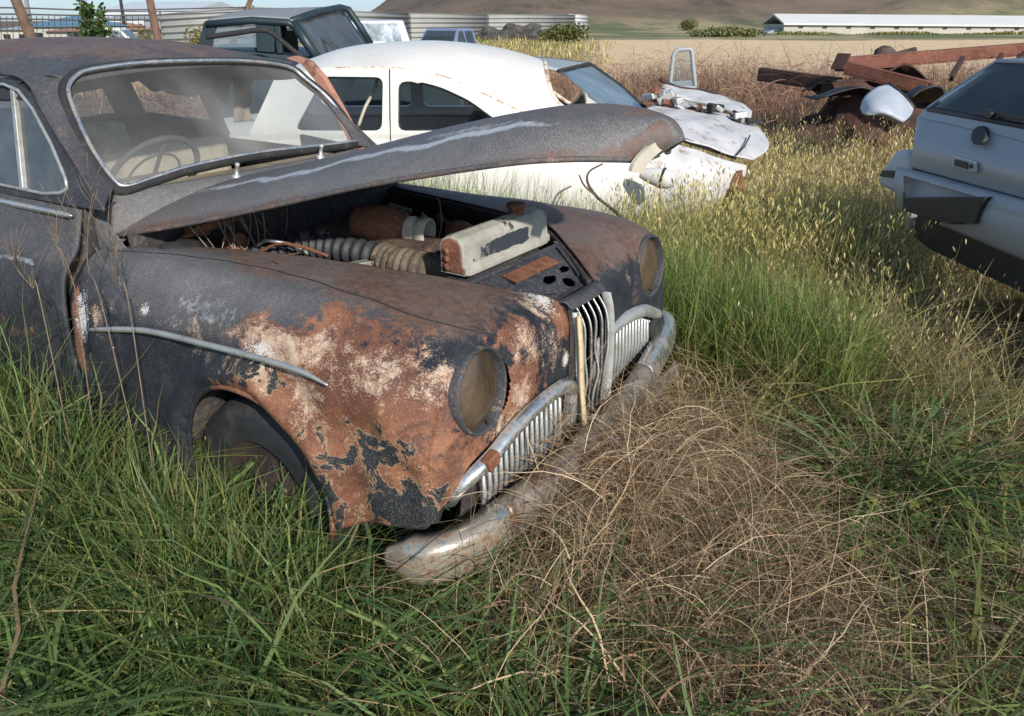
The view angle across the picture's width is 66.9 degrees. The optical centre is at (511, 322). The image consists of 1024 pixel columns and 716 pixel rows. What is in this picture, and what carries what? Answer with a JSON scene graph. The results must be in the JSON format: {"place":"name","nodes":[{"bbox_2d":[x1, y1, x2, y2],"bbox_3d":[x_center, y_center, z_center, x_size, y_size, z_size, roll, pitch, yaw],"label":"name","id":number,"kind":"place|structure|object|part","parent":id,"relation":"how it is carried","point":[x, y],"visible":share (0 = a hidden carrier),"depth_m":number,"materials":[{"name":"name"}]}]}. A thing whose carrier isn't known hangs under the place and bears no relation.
{"place":"outdoors","nodes":[
{"label":"outdoors","id":0,"kind":"place"},
{"bbox_2d":[0,0,384,20],"label":"sky","id":1,"kind":"structure","parent":0,"point":[356,5],"materials":[{"name":"blue"}]},
{"bbox_2d":[0,0,1023,715],"bbox_3d":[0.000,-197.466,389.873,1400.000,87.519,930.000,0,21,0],"label":"ground","id":2,"kind":"structure","parent":0,"point":[624,26],"depth_m":81.86,"materials":[{"name":"soil"}]},
{"bbox_2d":[0,26,24,39],"bbox_3d":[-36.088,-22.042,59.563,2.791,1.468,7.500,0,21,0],"label":"house","id":3,"kind":"structure","parent":2,"relation":"on","point":[16,31],"depth_m":56.23,"materials":[{"name":"grey paint"}]},
{"bbox_2d":[3,34,10,38],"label":"window","id":4,"kind":"structure","parent":3,"relation":"in","point":[4,35],"depth_m":56.25,"materials":[{"name":"black glass"}]},
{"bbox_2d":[3,223,74,471],"bbox_3d":[-1.428,0.246,2.423,0.160,1.134,0.076,8,23,19],"label":"dry stalk","id":5,"kind":"object","parent":2,"relation":"on","point":[16,266],"visible":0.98,"depth_m":2.29,"materials":[{"name":"brown plant"}]},
{"bbox_2d":[39,28,81,36],"bbox_3d":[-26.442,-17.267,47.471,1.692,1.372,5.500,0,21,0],"label":"house","id":6,"kind":"structure","parent":2,"relation":"on","point":[68,32],"depth_m":45.05,"materials":[{"name":"white tile"}]},
{"bbox_2d":[37,180,99,473],"bbox_3d":[-1.288,0.192,2.377,0.126,1.269,0.066,4,22,10],"label":"dry stalk","id":7,"kind":"object","parent":2,"relation":"on","point":[61,254],"visible":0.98,"depth_m":2.24,"materials":[{"name":"brown plant"}]},
{"bbox_2d":[33,16,128,36],"bbox_3d":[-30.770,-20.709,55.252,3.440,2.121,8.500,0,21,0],"label":"barn","id":8,"kind":"structure","parent":2,"relation":"on","point":[51,27],"depth_m":51.89,"materials":[{"name":"blue metal"}]},
{"bbox_2d":[73,0,117,114],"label":"vine plant","id":9,"kind":"object","parent":2,"relation":"on","point":[87,12],"visible":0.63,"depth_m":10.23,"materials":[{"name":"green leaves"},{"name":"woody stems"}]},
{"bbox_2d":[57,148,144,481],"bbox_3d":[-1.138,0.172,2.291,0.176,1.369,0.057,8,23,19],"label":"dry stalk","id":10,"kind":"object","parent":2,"relation":"on","point":[91,196],"visible":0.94,"depth_m":2.18,"materials":[{"name":"brown plant"}]},
{"bbox_2d":[83,27,138,37],"bbox_3d":[-17.200,-12.168,33.896,4.200,1.346,1.980,-4,22,-9],"label":"parked car","id":11,"kind":"object","parent":2,"relation":"on","point":[122,34],"depth_m":33.16,"materials":[{"name":"white paint"}]},
{"bbox_3d":[-16.834,-12.250,33.117,0.780,0.427,0.125,-4,22,-9],"label":"window","id":12,"kind":"part","parent":11,"relation":"part of","materials":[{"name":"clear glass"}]},
{"bbox_2d":[119,0,125,24],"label":"utility pole","id":13,"kind":"object","parent":2,"relation":"on","point":[122,12],"visible":0.49,"depth_m":64.91,"materials":[{"name":"wood"}]},
{"bbox_2d":[91,189,157,501],"bbox_3d":[-1.088,0.234,2.296,0.100,1.250,0.076,5,22,11],"label":"dry stalk","id":14,"kind":"object","parent":2,"relation":"on","point":[117,258],"visible":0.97,"depth_m":2.15,"materials":[{"name":"brown plant"}]},
{"bbox_2d":[0,0,252,114],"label":"wire fence","id":15,"kind":"object","parent":2,"relation":"on","point":[23,14],"visible":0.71,"depth_m":13.38,"materials":[{"name":"grey metal"}]},
{"bbox_2d":[115,22,145,27],"bbox_3d":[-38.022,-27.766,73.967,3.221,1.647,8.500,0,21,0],"label":"house","id":16,"kind":"structure","parent":2,"relation":"on","point":[134,25],"depth_m":75.09,"materials":[{"name":"orange tile"}]},
{"bbox_2d":[106,14,160,27],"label":"house","id":17,"kind":"structure","parent":2,"relation":"on","point":[147,23],"depth_m":89.31,"materials":[{"name":"grey paint"}]},
{"bbox_2d":[130,27,152,38],"bbox_3d":[-11.517,-8.522,24.512,0.718,1.559,0.967,19,28,40],"label":"bush","id":18,"kind":"object","parent":2,"relation":"on","point":[148,36],"visible":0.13,"depth_m":24.28,"materials":[{"name":"green plant"}]},
{"bbox_2d":[127,28,162,39],"bbox_3d":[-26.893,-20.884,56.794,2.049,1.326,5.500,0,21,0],"label":"house","id":19,"kind":"structure","parent":2,"relation":"on","point":[135,30],"depth_m":55.25,"materials":[{"name":"beige tile"}]},
{"bbox_2d":[99,2,233,19],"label":"hangar","id":20,"kind":"structure","parent":2,"relation":"on","point":[143,5],"depth_m":116.46,"materials":[{"name":"white metal"}]},
{"bbox_2d":[183,21,202,43],"bbox_3d":[-11.297,-10.057,28.281,1.303,1.721,0.947,0,21,0],"label":"bush","id":21,"kind":"object","parent":2,"relation":"on","point":[196,39],"visible":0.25,"depth_m":28.09,"materials":[{"name":"green plant"}]},
{"bbox_2d":[199,4,470,117],"bbox_3d":[-1.563,-2.134,7.577,2.418,1.837,1.911,0,21,0],"label":"offroad car","id":22,"kind":"object","parent":2,"relation":"on","point":[316,31],"visible":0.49,"depth_m":7.01,"materials":[{"name":"black metal"}]},
{"label":"side window","id":23,"kind":"part","parent":22,"relation":"part of","materials":[{"name":"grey glass"}]},
{"bbox_2d":[0,37,685,584],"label":"saloon car","id":24,"kind":"object","parent":2,"relation":"on","point":[354,315],"visible":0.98,"depth_m":2.40,"materials":[{"name":"black paint"}]},
{"bbox_3d":[-1.858,-0.270,2.880,1.325,1.204,0.304,14,25,31],"label":"door","id":25,"kind":"part","parent":24,"relation":"part of","materials":[{"name":"black paint"}]},
{"bbox_3d":[-0.949,-0.793,4.016,0.237,1.112,0.888,-18,28,-39],"label":"far door","id":26,"kind":"part","parent":24,"relation":"part of","materials":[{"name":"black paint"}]},
{"bbox_2d":[300,20,410,46],"bbox_3d":[-5.550,-9.383,26.395,4.200,1.716,2.030,-6,22,-14],"label":"parked car","id":27,"kind":"object","parent":2,"relation":"on","point":[378,31],"visible":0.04,"depth_m":25.81,"materials":[{"name":"silver metal"}]},
{"bbox_3d":[-4.399,-9.639,25.768,1.470,0.582,0.133,-6,22,-14],"label":"window","id":28,"kind":"part","parent":27,"relation":"part of","materials":[{"name":"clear glass"}]},
{"bbox_2d":[158,5,587,45],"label":"corrugated fence","id":29,"kind":"object","parent":2,"relation":"on","point":[417,25],"visible":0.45,"depth_m":61.16,"materials":[{"name":"grey metal"}]},
{"bbox_2d":[224,40,675,227],"bbox_3d":[-0.904,-1.278,5.811,3.998,1.566,1.943,0,21,0],"label":"fastback car","id":30,"kind":"object","parent":2,"relation":"on","point":[485,81],"visible":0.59,"depth_m":5.13,"materials":[{"name":"white paint"}]},
{"bbox_2d":[421,28,484,44],"bbox_3d":[-2.500,-10.335,29.244,1.960,1.416,4.000,8,23,20],"label":"parked car","id":31,"kind":"object","parent":2,"relation":"on","point":[466,35],"visible":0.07,"depth_m":28.74,"materials":[{"name":"blue paint"}]},
{"bbox_3d":[-1.899,-10.512,28.654,0.127,0.456,0.750,8,23,20],"label":"window","id":32,"kind":"part","parent":31,"relation":"part of","materials":[{"name":"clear glass"}]},
{"bbox_3d":[-1.592,-10.788,29.362,0.127,0.456,0.690,8,23,20],"label":"window","id":33,"kind":"part","parent":31,"relation":"part of","materials":[{"name":"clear glass"}]},
{"bbox_2d":[475,25,516,42],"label":"rubble heap","id":34,"kind":"object","parent":2,"relation":"on","point":[486,31],"visible":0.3,"depth_m":57.66,"materials":[{"name":"grey stone"}]},
{"bbox_2d":[0,117,1023,715],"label":"green grass","id":35,"kind":"structure","parent":2,"relation":"on","point":[706,311],"depth_m":2.15,"materials":[{"name":"green plant"}]},
{"bbox_2d":[0,125,1023,715],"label":"dry straw","id":36,"kind":"object","parent":2,"relation":"on","point":[644,443],"visible":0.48,"depth_m":2.14,"materials":[{"name":"beige plant"}]},
{"bbox_2d":[578,163,624,218],"bbox_3d":[0.554,-0.712,4.533,0.196,0.355,0.483,-10,23,-23],"label":"branch","id":37,"kind":"object","parent":36,"relation":"on","point":[591,190],"visible":0.66,"depth_m":4.63,"materials":[{"name":"beige wood"}]},
{"bbox_2d":[0,106,1023,715],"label":"wild oats","id":38,"kind":"object","parent":2,"relation":"on","point":[788,192],"visible":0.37,"depth_m":4.71,"materials":[{"name":"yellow plant"}]},
{"bbox_2d":[502,22,547,41],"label":"rubble heap","id":39,"kind":"object","parent":2,"relation":"on","point":[532,30],"visible":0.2,"depth_m":59.31,"materials":[{"name":"grey stone"}]},
{"bbox_2d":[73,29,1023,171],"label":"dry weeds","id":40,"kind":"object","parent":2,"relation":"on","point":[774,100],"visible":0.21,"depth_m":14.36,"materials":[{"name":"beige plant"}]},
{"bbox_2d":[538,21,590,43],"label":"bush","id":41,"kind":"object","parent":2,"relation":"on","point":[572,32],"visible":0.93,"depth_m":55.69,"materials":[{"name":"green plant"}]},
{"bbox_2d":[536,57,768,232],"bbox_3d":[0.886,-1.628,6.844,2.570,1.295,2.684,0,21,0],"label":"wrecked car","id":42,"kind":"object","parent":2,"relation":"on","point":[711,126],"visible":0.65,"depth_m":6.39,"materials":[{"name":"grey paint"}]},
{"bbox_2d":[668,47,696,103],"bbox_3d":[1.738,-2.430,7.869,0.317,0.693,0.072,0,21,0],"label":"door frame","id":43,"kind":"object","parent":42,"relation":"on","point":[692,83],"visible":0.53,"depth_m":7.80,"materials":[{"name":"grey paint"}]},
{"bbox_2d":[672,80,695,103],"bbox_3d":[1.747,-2.285,7.938,0.300,0.372,0.050,0,21,0],"label":"door panel","id":44,"kind":"structure","parent":43,"relation":"in","point":[689,82],"depth_m":7.86,"materials":[{"name":"grey paint"}]},
{"bbox_2d":[678,19,699,30],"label":"bush","id":45,"kind":"object","parent":2,"relation":"on","point":[686,25],"visible":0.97,"depth_m":121.23,"materials":[{"name":"green plant"}]},
{"bbox_2d":[685,28,729,36],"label":"bush","id":46,"kind":"object","parent":2,"relation":"on","point":[698,33],"visible":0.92,"depth_m":79.00,"materials":[{"name":"green plant"}]},
{"bbox_2d":[703,25,764,36],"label":"bush","id":47,"kind":"object","parent":2,"relation":"on","point":[734,31],"visible":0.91,"depth_m":78.73,"materials":[{"name":"green plant"}]},
{"bbox_2d":[764,77,923,167],"bbox_3d":[4.064,-2.283,9.100,2.380,1.214,1.247,0,21,0],"label":"scrap heap","id":48,"kind":"object","parent":2,"relation":"on","point":[838,108],"visible":0.2,"depth_m":8.82,"materials":[{"name":"brown metal"}]},
{"bbox_2d":[757,67,853,93],"bbox_3d":[3.722,-2.959,9.445,0.834,0.218,1.357,-6,22,-16],"label":"loose girder","id":49,"kind":"object","parent":48,"relation":"on","point":[800,80],"visible":0.6,"depth_m":9.39,"materials":[{"name":"brown metal"}]},
{"bbox_2d":[801,79,839,93],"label":"scrap trim","id":50,"kind":"structure","parent":48,"relation":"on","point":[816,88],"depth_m":9.05,"materials":[{"name":"metal"}]},
{"bbox_2d":[804,86,871,99],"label":"scrap trim","id":51,"kind":"structure","parent":48,"relation":"on","point":[852,90],"depth_m":8.49,"materials":[{"name":"grey metal"}]},
{"bbox_2d":[860,82,915,122],"bbox_3d":[3.573,-2.075,7.323,0.429,0.311,0.902,14,26,33],"label":"bumper shell","id":52,"kind":"object","parent":48,"relation":"on","point":[891,102],"visible":1,"depth_m":7.14,"materials":[{"name":"white plastic"}]},
{"bbox_2d":[906,85,944,102],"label":"scrap trim","id":53,"kind":"structure","parent":48,"relation":"on","point":[918,93],"depth_m":7.50,"materials":[{"name":"grey metal"}]},
{"bbox_2d":[831,43,1023,90],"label":"girder frame","id":54,"kind":"object","parent":48,"relation":"on","point":[861,67],"visible":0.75,"depth_m":8.73,"materials":[{"name":"red metal"}]},
{"bbox_2d":[872,45,916,71],"bbox_3d":[4.378,-3.091,9.143,0.680,0.330,0.283,0,21,0],"label":"scrap engine","id":55,"kind":"object","parent":54,"relation":"on","point":[884,49],"visible":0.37,"depth_m":9.04,"materials":[{"name":"metal"}]},
{"bbox_2d":[865,63,932,86],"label":"scrap trim","id":56,"kind":"structure","parent":54,"relation":"on","point":[907,69],"depth_m":8.27,"materials":[{"name":"black metal"}]},
{"bbox_2d":[900,84,946,108],"bbox_3d":[4.345,-2.419,8.288,0.586,0.296,0.586,0,21,0],"label":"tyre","id":57,"kind":"object","parent":54,"relation":"on","point":[921,105],"visible":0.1,"depth_m":8.40,"materials":[{"name":"rubber"}]},
{"bbox_2d":[665,340,1023,677],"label":"tall grass clump","id":58,"kind":"object","parent":2,"relation":"on","point":[915,459],"visible":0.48,"depth_m":2.76,"materials":[{"name":"green plant"}]},
{"bbox_2d":[759,14,1023,33],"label":"farm shed","id":59,"kind":"structure","parent":2,"relation":"on","point":[869,23],"depth_m":93.68,"materials":[{"name":"white metal"}]},
{"bbox_2d":[880,57,1023,292],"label":"hatchback","id":60,"kind":"object","parent":2,"relation":"on","point":[956,172],"visible":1,"depth_m":3.77,"materials":[{"name":"blue paint"}]},
{"bbox_2d":[896,250,1023,327],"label":"tall grass clump","id":61,"kind":"object","parent":2,"relation":"on","point":[967,302],"visible":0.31,"depth_m":4.64,"materials":[{"name":"green plant"}]}
]}

